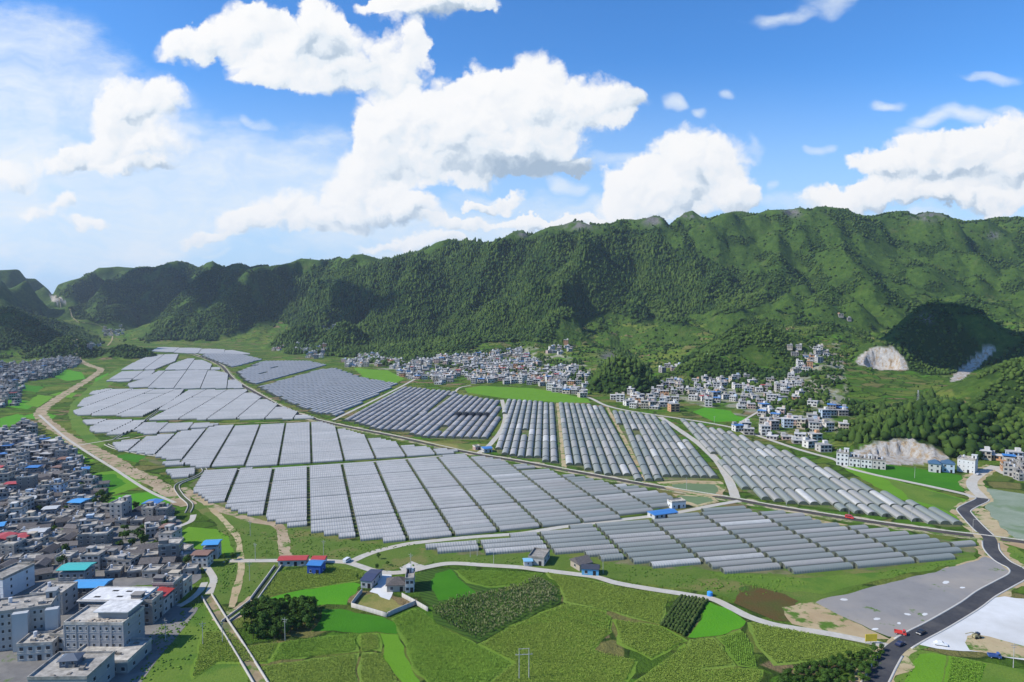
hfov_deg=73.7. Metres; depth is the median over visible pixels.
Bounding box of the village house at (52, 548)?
[37,543,60,553]
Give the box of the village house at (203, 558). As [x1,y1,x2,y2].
[191,550,213,567]
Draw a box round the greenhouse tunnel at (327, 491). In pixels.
[310,489,345,493]
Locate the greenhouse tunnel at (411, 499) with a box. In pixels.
[393,497,429,503]
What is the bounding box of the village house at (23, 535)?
[4,532,29,539]
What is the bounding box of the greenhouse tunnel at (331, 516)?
[311,513,350,519]
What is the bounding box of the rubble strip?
[212,596,251,621]
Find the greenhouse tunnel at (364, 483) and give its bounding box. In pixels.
[348,481,381,485]
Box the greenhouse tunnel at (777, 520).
[771,516,811,523]
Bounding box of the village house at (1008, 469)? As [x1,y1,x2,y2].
[1003,461,1017,475]
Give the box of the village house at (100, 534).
[90,525,113,544]
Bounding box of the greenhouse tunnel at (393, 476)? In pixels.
[382,474,414,477]
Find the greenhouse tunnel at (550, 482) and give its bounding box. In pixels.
[535,480,567,485]
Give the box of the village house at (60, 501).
[50,498,65,507]
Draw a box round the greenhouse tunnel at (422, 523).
[403,520,443,528]
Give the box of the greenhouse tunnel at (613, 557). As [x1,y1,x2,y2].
[598,553,623,561]
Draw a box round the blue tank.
[707,591,712,596]
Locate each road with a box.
[55,295,112,345]
[193,354,1023,543]
[576,394,975,497]
[738,343,814,433]
[864,497,1023,681]
[966,465,998,498]
[995,466,1012,476]
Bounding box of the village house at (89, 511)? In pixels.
[83,507,99,516]
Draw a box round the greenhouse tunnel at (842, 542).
[815,538,874,548]
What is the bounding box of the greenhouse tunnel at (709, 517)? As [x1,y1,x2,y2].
[705,512,758,520]
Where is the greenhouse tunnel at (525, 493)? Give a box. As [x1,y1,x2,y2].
[509,490,543,496]
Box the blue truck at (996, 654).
[987,652,1001,658]
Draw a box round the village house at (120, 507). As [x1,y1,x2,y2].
[109,495,131,518]
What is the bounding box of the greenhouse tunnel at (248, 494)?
[229,492,266,496]
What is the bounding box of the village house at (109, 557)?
[101,548,128,569]
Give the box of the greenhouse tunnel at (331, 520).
[311,517,351,523]
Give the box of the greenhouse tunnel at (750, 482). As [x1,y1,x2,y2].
[741,475,759,489]
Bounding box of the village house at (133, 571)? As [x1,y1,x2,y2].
[127,565,143,577]
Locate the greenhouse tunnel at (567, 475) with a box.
[561,474,574,477]
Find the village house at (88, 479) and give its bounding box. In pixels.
[81,474,98,484]
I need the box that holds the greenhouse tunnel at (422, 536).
[408,531,451,540]
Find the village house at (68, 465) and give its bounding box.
[61,462,76,470]
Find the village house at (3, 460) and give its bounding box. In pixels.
[0,454,12,463]
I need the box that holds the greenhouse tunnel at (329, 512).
[310,510,349,515]
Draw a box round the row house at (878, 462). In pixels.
[872,454,885,469]
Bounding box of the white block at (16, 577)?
[0,562,34,597]
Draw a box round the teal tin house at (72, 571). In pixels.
[56,562,96,581]
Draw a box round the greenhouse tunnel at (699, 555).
[695,548,756,558]
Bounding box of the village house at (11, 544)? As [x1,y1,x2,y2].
[0,535,26,557]
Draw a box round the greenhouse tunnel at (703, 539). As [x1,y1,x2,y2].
[677,535,735,544]
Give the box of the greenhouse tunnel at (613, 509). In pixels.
[610,504,647,512]
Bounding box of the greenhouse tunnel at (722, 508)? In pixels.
[701,505,745,511]
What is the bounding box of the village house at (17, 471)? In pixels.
[6,467,21,474]
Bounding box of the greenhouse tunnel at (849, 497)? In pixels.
[837,489,862,505]
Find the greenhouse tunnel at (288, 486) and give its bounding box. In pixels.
[271,484,306,488]
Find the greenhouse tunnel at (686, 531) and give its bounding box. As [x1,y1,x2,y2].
[666,527,722,535]
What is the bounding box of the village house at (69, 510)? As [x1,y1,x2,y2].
[57,508,75,514]
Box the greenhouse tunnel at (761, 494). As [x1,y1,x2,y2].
[753,487,769,499]
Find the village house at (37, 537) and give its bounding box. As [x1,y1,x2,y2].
[26,531,49,544]
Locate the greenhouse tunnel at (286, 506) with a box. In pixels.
[267,504,306,509]
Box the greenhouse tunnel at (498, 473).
[488,471,518,476]
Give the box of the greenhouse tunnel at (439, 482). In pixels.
[423,480,456,485]
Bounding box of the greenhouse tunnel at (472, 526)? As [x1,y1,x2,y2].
[451,523,492,530]
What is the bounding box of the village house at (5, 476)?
[0,468,14,482]
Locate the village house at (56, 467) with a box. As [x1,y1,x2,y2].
[50,465,61,470]
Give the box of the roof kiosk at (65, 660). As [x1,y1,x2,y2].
[56,652,85,667]
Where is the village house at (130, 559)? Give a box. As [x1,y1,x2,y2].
[116,552,141,570]
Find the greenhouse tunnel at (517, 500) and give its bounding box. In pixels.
[515,496,550,502]
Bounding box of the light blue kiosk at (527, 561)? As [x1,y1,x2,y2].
[522,558,532,565]
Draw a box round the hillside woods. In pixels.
[0,205,1023,459]
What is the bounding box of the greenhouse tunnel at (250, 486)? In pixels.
[232,484,268,488]
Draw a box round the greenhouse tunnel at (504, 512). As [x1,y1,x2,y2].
[485,509,524,516]
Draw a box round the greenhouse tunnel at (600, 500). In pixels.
[597,496,632,502]
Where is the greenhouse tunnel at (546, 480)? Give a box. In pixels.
[532,478,564,483]
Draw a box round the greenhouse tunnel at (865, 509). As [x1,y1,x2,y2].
[857,504,877,515]
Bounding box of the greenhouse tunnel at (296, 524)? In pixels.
[287,521,306,527]
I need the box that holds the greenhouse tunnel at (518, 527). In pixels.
[497,522,538,531]
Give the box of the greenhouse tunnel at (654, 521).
[651,516,704,524]
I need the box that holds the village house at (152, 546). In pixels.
[137,542,158,549]
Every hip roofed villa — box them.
[928,459,941,472]
[940,459,955,472]
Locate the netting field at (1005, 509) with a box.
[985,488,1023,540]
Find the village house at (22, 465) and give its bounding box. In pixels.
[16,462,29,471]
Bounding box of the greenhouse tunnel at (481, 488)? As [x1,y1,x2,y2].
[465,485,499,491]
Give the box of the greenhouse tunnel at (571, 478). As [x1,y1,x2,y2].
[565,476,584,480]
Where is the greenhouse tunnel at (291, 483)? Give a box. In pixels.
[272,481,306,485]
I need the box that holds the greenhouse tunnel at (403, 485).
[386,483,420,489]
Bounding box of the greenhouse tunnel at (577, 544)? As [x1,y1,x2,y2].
[549,540,609,549]
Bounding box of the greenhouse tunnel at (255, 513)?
[247,510,263,516]
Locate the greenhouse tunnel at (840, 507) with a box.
[834,503,849,511]
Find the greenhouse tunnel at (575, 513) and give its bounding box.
[572,508,609,515]
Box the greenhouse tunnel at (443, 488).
[426,486,460,491]
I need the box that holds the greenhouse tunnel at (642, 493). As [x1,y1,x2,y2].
[628,490,658,495]
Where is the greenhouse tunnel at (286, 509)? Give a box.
[267,507,306,512]
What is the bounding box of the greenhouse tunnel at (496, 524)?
[494,519,534,526]
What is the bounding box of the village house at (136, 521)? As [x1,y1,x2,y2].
[130,516,145,525]
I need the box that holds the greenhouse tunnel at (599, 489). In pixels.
[583,487,617,492]
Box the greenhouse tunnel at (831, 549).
[824,543,883,552]
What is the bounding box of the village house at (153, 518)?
[144,515,166,521]
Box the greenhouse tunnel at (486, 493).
[469,491,504,497]
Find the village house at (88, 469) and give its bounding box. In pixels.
[74,466,90,473]
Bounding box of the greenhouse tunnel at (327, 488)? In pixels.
[310,486,344,490]
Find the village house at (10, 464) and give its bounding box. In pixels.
[3,461,18,470]
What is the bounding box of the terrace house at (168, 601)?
[157,587,174,614]
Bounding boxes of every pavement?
[888,655,903,681]
[893,540,1010,638]
[911,543,1023,648]
[956,497,976,531]
[970,499,993,534]
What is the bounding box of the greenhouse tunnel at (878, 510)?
[868,504,891,516]
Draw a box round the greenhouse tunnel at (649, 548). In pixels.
[621,544,681,553]
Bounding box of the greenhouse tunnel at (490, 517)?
[488,512,527,519]
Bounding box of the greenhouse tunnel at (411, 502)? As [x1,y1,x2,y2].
[394,500,431,505]
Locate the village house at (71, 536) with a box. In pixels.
[56,531,77,541]
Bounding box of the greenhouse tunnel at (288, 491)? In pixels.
[270,489,306,493]
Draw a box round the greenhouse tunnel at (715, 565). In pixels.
[708,557,771,568]
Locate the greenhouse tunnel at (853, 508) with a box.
[845,503,863,513]
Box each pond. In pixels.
[672,483,717,493]
[678,495,713,504]
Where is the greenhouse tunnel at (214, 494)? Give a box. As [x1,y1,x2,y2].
[201,492,227,498]
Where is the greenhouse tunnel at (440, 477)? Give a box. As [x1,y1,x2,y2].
[420,476,452,480]
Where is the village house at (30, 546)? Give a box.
[18,539,42,554]
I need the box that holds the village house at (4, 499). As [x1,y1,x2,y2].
[0,496,8,501]
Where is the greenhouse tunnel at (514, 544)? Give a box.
[482,540,542,549]
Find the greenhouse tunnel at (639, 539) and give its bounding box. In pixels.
[611,535,670,544]
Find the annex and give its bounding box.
[49,626,63,650]
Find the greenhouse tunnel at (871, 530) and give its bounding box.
[855,527,889,534]
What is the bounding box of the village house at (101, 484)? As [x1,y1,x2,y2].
[95,480,109,487]
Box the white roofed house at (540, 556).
[528,547,549,565]
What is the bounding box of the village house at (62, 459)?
[56,456,68,463]
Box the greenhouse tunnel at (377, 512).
[354,509,393,516]
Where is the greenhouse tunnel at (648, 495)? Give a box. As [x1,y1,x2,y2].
[632,493,667,498]
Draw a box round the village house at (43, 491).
[34,489,53,495]
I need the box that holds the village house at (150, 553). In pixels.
[142,549,157,557]
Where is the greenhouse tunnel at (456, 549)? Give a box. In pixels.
[437,545,478,553]
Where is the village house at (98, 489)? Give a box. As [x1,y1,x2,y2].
[92,488,108,493]
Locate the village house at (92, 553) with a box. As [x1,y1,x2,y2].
[80,545,108,570]
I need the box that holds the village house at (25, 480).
[16,471,37,490]
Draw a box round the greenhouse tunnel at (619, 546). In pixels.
[616,539,675,549]
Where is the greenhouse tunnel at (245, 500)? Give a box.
[227,497,265,503]
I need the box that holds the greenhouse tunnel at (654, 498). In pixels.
[637,495,672,501]
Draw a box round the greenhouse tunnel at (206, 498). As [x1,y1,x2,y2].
[204,495,226,500]
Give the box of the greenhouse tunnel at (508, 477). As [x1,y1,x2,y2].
[492,475,524,480]
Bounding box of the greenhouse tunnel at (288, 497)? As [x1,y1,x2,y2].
[269,494,306,500]
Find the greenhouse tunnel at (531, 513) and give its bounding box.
[529,508,567,515]
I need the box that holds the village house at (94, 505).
[84,502,102,512]
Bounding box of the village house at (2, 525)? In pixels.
[0,521,6,529]
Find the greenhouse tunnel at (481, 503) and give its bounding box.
[477,499,513,506]
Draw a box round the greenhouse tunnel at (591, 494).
[587,490,622,496]
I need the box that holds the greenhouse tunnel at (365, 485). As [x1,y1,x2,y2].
[348,483,382,487]
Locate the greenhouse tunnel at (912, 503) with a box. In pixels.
[905,499,919,507]
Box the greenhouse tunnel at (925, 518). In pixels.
[903,505,937,523]
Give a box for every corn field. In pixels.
[189,631,279,678]
[260,653,358,681]
[262,566,365,595]
[270,634,358,661]
[356,633,382,651]
[357,652,396,681]
[391,608,510,681]
[454,570,542,587]
[478,604,637,681]
[514,606,611,631]
[545,572,669,624]
[611,619,687,659]
[634,643,763,681]
[687,637,735,669]
[716,629,757,668]
[747,622,871,665]
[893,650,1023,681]
[943,656,986,681]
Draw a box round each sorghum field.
[432,577,560,641]
[665,597,700,635]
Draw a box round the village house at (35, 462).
[31,460,40,464]
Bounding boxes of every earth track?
[180,487,291,555]
[198,499,244,607]
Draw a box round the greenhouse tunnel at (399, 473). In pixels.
[381,472,413,475]
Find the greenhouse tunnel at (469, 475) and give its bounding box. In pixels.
[454,473,485,478]
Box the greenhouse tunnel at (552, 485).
[538,482,571,488]
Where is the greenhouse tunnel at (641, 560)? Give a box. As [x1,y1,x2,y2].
[630,553,694,563]
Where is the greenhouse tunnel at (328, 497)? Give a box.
[310,495,346,499]
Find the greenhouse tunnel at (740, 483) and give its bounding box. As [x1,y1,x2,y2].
[732,475,749,489]
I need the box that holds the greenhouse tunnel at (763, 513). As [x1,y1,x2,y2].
[758,510,785,515]
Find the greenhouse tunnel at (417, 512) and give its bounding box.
[398,510,437,517]
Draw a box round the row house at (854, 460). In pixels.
[849,452,861,466]
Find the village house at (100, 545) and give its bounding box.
[96,544,111,547]
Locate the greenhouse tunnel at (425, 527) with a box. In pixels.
[405,523,446,530]
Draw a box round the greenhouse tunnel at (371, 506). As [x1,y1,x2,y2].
[353,503,390,510]
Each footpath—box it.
[38,415,175,502]
[177,514,217,593]
[177,582,207,606]
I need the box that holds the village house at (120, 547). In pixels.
[104,545,125,550]
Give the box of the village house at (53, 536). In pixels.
[49,532,65,541]
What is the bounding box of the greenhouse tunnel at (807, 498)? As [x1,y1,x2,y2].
[795,488,818,504]
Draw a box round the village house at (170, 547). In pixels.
[158,537,183,561]
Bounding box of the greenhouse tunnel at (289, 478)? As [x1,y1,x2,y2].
[273,476,306,480]
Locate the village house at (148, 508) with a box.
[141,501,158,515]
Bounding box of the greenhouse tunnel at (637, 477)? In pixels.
[633,474,642,480]
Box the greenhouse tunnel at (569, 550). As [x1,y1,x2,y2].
[553,544,614,554]
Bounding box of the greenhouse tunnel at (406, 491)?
[389,489,423,494]
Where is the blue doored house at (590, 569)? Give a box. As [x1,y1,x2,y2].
[581,564,599,575]
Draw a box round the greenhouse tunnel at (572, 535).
[543,531,600,540]
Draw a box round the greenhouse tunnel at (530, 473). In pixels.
[523,470,554,476]
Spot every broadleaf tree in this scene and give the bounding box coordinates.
[55,554,66,564]
[61,543,69,550]
[98,489,105,495]
[104,492,110,499]
[115,540,123,545]
[120,530,130,537]
[127,538,136,543]
[130,527,140,538]
[132,501,139,507]
[138,533,148,543]
[182,553,191,563]
[230,552,236,558]
[240,609,247,621]
[245,606,258,622]
[247,622,256,633]
[250,600,258,608]
[253,622,262,637]
[256,611,269,620]
[256,613,267,619]
[259,597,269,602]
[259,601,269,611]
[259,620,266,629]
[265,602,275,608]
[267,605,281,616]
[268,615,275,624]
[269,626,278,639]
[272,615,281,623]
[278,622,289,636]
[281,599,289,609]
[284,594,290,600]
[285,615,295,631]
[288,599,296,609]
[291,606,297,613]
[293,621,302,630]
[294,615,302,622]
[297,596,306,608]
[298,609,308,615]
[302,616,311,628]
[303,602,309,611]
[304,605,315,613]
[306,596,318,604]
[306,619,314,629]
[309,603,317,610]
[775,675,784,681]
[782,668,792,675]
[784,675,790,681]
[790,675,797,681]
[795,674,803,681]
[796,664,803,673]
[803,668,811,675]
[807,676,815,681]
[810,665,816,673]
[811,660,821,671]
[815,670,821,676]
[819,661,827,667]
[821,669,829,674]
[821,676,829,681]
[827,661,834,667]
[829,673,834,680]
[833,668,840,677]
[836,653,843,659]
[836,660,844,669]
[844,650,852,658]
[845,662,852,671]
[851,660,857,671]
[856,663,864,671]
[858,675,866,681]
[862,660,869,672]
[864,666,871,676]
[869,642,878,651]
[871,659,878,667]
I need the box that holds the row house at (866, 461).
[861,454,872,468]
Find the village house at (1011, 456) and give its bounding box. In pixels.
[1001,453,1015,459]
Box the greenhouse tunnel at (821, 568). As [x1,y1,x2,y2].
[788,562,852,573]
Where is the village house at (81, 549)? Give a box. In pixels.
[72,546,87,553]
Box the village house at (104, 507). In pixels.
[100,503,109,512]
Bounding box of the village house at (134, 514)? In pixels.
[126,511,141,518]
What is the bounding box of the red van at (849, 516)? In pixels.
[845,514,853,518]
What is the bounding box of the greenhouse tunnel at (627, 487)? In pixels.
[617,485,638,489]
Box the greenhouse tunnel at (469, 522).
[449,519,489,527]
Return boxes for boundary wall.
[351,589,362,602]
[351,603,386,616]
[387,600,415,616]
[402,593,427,611]
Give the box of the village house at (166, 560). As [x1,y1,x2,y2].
[158,556,177,565]
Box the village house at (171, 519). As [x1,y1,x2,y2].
[159,516,175,525]
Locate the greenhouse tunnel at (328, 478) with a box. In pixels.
[310,477,342,480]
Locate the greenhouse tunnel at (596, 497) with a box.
[592,493,627,499]
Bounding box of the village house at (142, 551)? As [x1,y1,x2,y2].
[126,549,146,554]
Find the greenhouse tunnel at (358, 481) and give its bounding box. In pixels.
[347,479,380,483]
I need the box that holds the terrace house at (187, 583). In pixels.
[168,570,192,596]
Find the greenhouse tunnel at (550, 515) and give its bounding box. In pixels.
[532,512,571,519]
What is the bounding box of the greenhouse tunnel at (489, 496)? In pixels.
[472,493,507,499]
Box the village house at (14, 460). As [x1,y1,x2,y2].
[6,458,24,464]
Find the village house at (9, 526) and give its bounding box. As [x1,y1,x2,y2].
[6,523,18,529]
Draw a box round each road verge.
[192,354,976,539]
[849,465,1023,681]
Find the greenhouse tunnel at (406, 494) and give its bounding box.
[390,491,425,496]
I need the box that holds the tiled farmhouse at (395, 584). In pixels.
[385,576,404,591]
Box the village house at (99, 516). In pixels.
[86,513,105,519]
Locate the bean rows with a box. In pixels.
[660,594,708,636]
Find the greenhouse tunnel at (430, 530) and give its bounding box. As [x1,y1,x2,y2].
[406,527,448,535]
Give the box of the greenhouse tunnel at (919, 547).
[891,542,950,551]
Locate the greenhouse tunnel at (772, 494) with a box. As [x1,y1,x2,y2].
[763,488,782,501]
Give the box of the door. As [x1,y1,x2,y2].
[37,654,41,660]
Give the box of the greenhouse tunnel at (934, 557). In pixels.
[912,553,954,562]
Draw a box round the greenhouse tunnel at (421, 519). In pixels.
[401,516,441,524]
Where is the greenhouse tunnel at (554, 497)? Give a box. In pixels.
[552,493,587,499]
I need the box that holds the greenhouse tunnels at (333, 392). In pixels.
[73,347,873,492]
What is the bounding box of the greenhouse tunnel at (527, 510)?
[525,505,562,512]
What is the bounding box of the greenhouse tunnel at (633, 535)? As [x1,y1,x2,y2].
[607,531,664,540]
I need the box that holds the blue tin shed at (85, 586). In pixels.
[75,579,112,598]
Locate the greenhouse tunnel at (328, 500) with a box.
[310,497,347,502]
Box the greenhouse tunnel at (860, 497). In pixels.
[848,490,873,505]
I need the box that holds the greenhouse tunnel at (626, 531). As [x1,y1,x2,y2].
[603,527,659,536]
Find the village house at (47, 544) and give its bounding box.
[42,542,60,547]
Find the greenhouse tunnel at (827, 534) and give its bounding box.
[799,530,855,538]
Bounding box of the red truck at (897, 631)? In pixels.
[894,629,905,635]
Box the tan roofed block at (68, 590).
[29,581,77,614]
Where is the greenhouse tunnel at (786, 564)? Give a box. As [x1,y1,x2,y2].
[779,557,843,568]
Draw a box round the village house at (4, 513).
[0,507,9,521]
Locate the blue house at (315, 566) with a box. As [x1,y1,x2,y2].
[306,559,326,574]
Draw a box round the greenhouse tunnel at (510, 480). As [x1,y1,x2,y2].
[495,477,527,483]
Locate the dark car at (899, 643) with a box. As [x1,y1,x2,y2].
[895,640,905,646]
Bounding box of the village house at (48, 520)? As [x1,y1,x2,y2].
[40,517,56,525]
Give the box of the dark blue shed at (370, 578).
[360,569,382,588]
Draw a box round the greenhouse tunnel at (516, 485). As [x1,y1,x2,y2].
[501,483,534,488]
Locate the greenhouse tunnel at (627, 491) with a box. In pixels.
[622,487,647,493]
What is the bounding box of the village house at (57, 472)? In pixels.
[52,470,62,477]
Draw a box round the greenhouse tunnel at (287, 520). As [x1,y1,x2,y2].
[276,517,306,523]
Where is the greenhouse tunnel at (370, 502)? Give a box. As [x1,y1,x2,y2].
[352,500,389,506]
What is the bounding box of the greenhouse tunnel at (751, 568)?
[719,562,780,573]
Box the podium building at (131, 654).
[76,638,151,672]
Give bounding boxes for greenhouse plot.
[130,424,455,467]
[143,458,182,466]
[189,456,658,539]
[349,390,448,430]
[403,396,497,439]
[421,508,975,574]
[497,401,561,464]
[563,404,633,479]
[618,413,718,480]
[687,421,962,526]
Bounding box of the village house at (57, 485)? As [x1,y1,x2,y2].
[49,478,67,491]
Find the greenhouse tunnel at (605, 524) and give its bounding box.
[595,520,649,528]
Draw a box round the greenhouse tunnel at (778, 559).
[771,552,833,562]
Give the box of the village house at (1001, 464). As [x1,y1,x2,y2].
[1000,460,1013,470]
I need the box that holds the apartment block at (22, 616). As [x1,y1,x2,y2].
[0,586,60,651]
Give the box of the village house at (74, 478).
[67,475,83,483]
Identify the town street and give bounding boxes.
[115,607,197,681]
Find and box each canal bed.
[106,444,205,512]
[204,595,265,681]
[224,602,250,621]
[251,566,279,599]
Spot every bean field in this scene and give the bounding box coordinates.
[415,568,502,606]
[430,569,475,599]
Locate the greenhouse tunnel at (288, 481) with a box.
[272,479,306,483]
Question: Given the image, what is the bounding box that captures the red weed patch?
[734,586,797,621]
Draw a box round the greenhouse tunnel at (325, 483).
[310,481,343,485]
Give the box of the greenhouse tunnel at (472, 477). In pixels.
[456,475,488,480]
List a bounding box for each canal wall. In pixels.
[104,444,202,512]
[108,444,206,512]
[201,596,253,681]
[211,593,268,681]
[221,599,249,620]
[250,565,274,599]
[258,565,281,598]
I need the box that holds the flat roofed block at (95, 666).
[27,651,114,681]
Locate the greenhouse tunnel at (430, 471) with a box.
[415,469,446,474]
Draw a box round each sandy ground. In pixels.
[412,438,498,451]
[657,480,726,495]
[673,494,718,506]
[782,556,983,638]
[812,518,846,525]
[965,635,1023,657]
[977,508,1023,548]
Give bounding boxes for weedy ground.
[142,603,247,681]
[193,502,976,604]
[710,556,976,593]
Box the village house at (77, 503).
[66,498,91,510]
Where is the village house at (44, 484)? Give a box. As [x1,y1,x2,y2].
[37,480,51,490]
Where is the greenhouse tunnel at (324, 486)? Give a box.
[310,484,344,488]
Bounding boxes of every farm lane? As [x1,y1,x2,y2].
[223,421,313,423]
[226,559,887,646]
[238,453,467,469]
[332,379,415,419]
[350,500,741,561]
[477,400,506,452]
[556,403,566,468]
[606,407,647,483]
[658,417,739,497]
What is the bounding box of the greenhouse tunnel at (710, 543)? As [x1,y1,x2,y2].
[682,539,742,548]
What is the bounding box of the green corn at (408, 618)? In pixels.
[272,569,983,681]
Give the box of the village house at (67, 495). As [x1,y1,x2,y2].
[61,491,77,501]
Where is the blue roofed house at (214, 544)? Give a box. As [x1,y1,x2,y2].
[201,539,222,558]
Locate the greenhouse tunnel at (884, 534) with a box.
[863,530,908,538]
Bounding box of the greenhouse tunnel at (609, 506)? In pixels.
[605,501,642,508]
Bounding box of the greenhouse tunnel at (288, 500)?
[269,498,306,503]
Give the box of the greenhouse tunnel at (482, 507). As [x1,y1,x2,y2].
[480,503,517,510]
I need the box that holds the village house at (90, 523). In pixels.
[78,518,98,532]
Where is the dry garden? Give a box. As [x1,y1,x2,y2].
[356,593,400,611]
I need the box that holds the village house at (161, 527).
[158,523,175,531]
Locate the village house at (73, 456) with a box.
[69,454,82,461]
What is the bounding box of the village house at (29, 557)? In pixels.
[19,553,43,562]
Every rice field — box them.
[0,414,25,427]
[7,400,31,408]
[22,385,42,391]
[24,395,52,406]
[25,413,56,418]
[50,392,76,397]
[55,369,84,380]
[67,365,140,447]
[78,451,93,462]
[92,471,140,494]
[95,373,108,381]
[97,474,125,491]
[108,491,165,508]
[117,454,144,461]
[144,585,194,602]
[182,527,233,555]
[271,582,360,605]
[312,609,397,633]
[354,368,403,382]
[380,633,419,681]
[465,386,590,402]
[688,602,745,637]
[693,407,750,421]
[845,465,965,519]
[861,464,963,490]
[884,478,962,515]
[904,653,945,681]
[1007,546,1023,563]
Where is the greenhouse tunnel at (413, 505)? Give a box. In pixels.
[395,503,433,510]
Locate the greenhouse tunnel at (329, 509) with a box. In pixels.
[310,506,349,512]
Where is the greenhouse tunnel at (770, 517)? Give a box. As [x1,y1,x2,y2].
[764,513,804,519]
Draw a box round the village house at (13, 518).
[5,512,25,525]
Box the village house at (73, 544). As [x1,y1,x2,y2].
[60,540,77,549]
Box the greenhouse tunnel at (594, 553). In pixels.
[584,548,618,556]
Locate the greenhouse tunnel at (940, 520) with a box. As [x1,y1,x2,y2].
[915,505,950,524]
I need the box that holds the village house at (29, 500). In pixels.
[8,496,34,509]
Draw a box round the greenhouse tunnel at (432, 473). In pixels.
[417,471,448,475]
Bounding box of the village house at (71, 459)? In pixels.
[63,457,80,462]
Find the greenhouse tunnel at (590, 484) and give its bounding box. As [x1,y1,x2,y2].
[576,482,609,488]
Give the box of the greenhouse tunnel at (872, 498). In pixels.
[858,490,886,506]
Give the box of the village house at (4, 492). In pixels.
[0,487,13,496]
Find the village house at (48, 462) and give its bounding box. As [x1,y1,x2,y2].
[40,459,57,466]
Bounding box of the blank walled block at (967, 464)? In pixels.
[957,454,977,473]
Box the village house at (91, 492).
[82,490,96,496]
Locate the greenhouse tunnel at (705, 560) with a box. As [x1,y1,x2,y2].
[701,552,764,563]
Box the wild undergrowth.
[122,465,1022,681]
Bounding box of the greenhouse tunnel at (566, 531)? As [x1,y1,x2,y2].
[540,527,596,536]
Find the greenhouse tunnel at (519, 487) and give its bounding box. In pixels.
[503,485,537,491]
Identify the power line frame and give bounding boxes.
[515,648,530,677]
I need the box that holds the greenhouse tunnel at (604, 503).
[601,499,637,505]
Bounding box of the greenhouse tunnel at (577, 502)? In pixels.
[560,499,596,506]
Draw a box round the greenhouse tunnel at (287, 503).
[268,501,306,506]
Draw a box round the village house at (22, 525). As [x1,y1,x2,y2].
[16,522,39,530]
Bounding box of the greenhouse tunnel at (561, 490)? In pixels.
[545,487,579,493]
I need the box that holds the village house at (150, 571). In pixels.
[141,564,163,577]
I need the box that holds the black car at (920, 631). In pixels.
[916,629,925,635]
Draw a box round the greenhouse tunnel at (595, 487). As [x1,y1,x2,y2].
[580,484,613,490]
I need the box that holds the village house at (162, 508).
[155,502,171,516]
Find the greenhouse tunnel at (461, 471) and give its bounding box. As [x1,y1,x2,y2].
[450,469,481,473]
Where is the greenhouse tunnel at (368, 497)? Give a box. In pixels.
[351,494,387,501]
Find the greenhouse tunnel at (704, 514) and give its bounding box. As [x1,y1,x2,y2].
[700,509,751,516]
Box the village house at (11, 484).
[3,481,16,491]
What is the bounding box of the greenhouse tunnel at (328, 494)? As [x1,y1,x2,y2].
[310,491,346,496]
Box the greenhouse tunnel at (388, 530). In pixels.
[359,527,401,536]
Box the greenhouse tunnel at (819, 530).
[792,526,847,534]
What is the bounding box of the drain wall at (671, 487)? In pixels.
[196,354,1023,539]
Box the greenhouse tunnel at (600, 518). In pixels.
[580,514,620,522]
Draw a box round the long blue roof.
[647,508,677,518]
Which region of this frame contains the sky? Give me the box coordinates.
[0,0,1023,293]
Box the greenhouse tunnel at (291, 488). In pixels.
[271,486,306,491]
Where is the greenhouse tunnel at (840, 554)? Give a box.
[832,547,893,557]
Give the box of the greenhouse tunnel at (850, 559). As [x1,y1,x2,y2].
[841,552,903,562]
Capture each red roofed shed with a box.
[277,555,309,566]
[311,555,327,561]
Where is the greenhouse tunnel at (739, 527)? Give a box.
[723,523,778,531]
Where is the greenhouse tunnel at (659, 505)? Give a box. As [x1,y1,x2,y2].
[647,502,668,508]
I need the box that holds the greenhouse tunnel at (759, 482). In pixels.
[751,476,769,489]
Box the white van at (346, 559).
[343,557,350,562]
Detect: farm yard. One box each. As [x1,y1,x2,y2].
[370,574,392,599]
[400,561,423,572]
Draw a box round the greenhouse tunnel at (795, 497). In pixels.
[784,488,807,504]
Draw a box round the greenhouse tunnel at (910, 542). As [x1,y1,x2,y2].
[881,538,939,547]
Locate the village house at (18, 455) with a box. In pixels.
[11,452,28,460]
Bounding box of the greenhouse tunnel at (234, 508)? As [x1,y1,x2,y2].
[231,504,264,510]
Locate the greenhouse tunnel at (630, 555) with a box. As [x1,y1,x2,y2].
[625,548,687,558]
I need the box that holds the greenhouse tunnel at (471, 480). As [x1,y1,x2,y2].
[458,478,490,483]
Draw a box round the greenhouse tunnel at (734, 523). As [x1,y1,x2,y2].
[717,519,771,527]
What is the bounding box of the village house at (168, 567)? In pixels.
[161,562,181,574]
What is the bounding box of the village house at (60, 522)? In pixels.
[55,516,72,526]
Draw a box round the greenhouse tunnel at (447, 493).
[430,491,465,497]
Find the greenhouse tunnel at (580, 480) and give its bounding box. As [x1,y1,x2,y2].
[569,478,593,482]
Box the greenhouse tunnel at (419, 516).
[400,513,439,519]
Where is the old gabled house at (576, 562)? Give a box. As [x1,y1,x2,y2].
[569,555,592,570]
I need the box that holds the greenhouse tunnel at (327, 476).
[310,474,342,478]
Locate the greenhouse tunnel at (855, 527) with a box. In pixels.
[846,524,868,530]
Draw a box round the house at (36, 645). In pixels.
[16,630,59,661]
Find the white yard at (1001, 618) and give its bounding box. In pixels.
[920,596,1023,659]
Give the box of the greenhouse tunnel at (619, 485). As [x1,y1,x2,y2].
[613,483,626,486]
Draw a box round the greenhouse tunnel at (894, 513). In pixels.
[880,504,906,519]
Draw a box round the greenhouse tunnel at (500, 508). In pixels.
[483,506,520,512]
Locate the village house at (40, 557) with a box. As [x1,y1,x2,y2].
[34,553,57,562]
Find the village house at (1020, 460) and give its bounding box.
[1016,456,1023,466]
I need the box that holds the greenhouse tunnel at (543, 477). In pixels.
[528,475,560,480]
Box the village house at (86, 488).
[83,484,93,491]

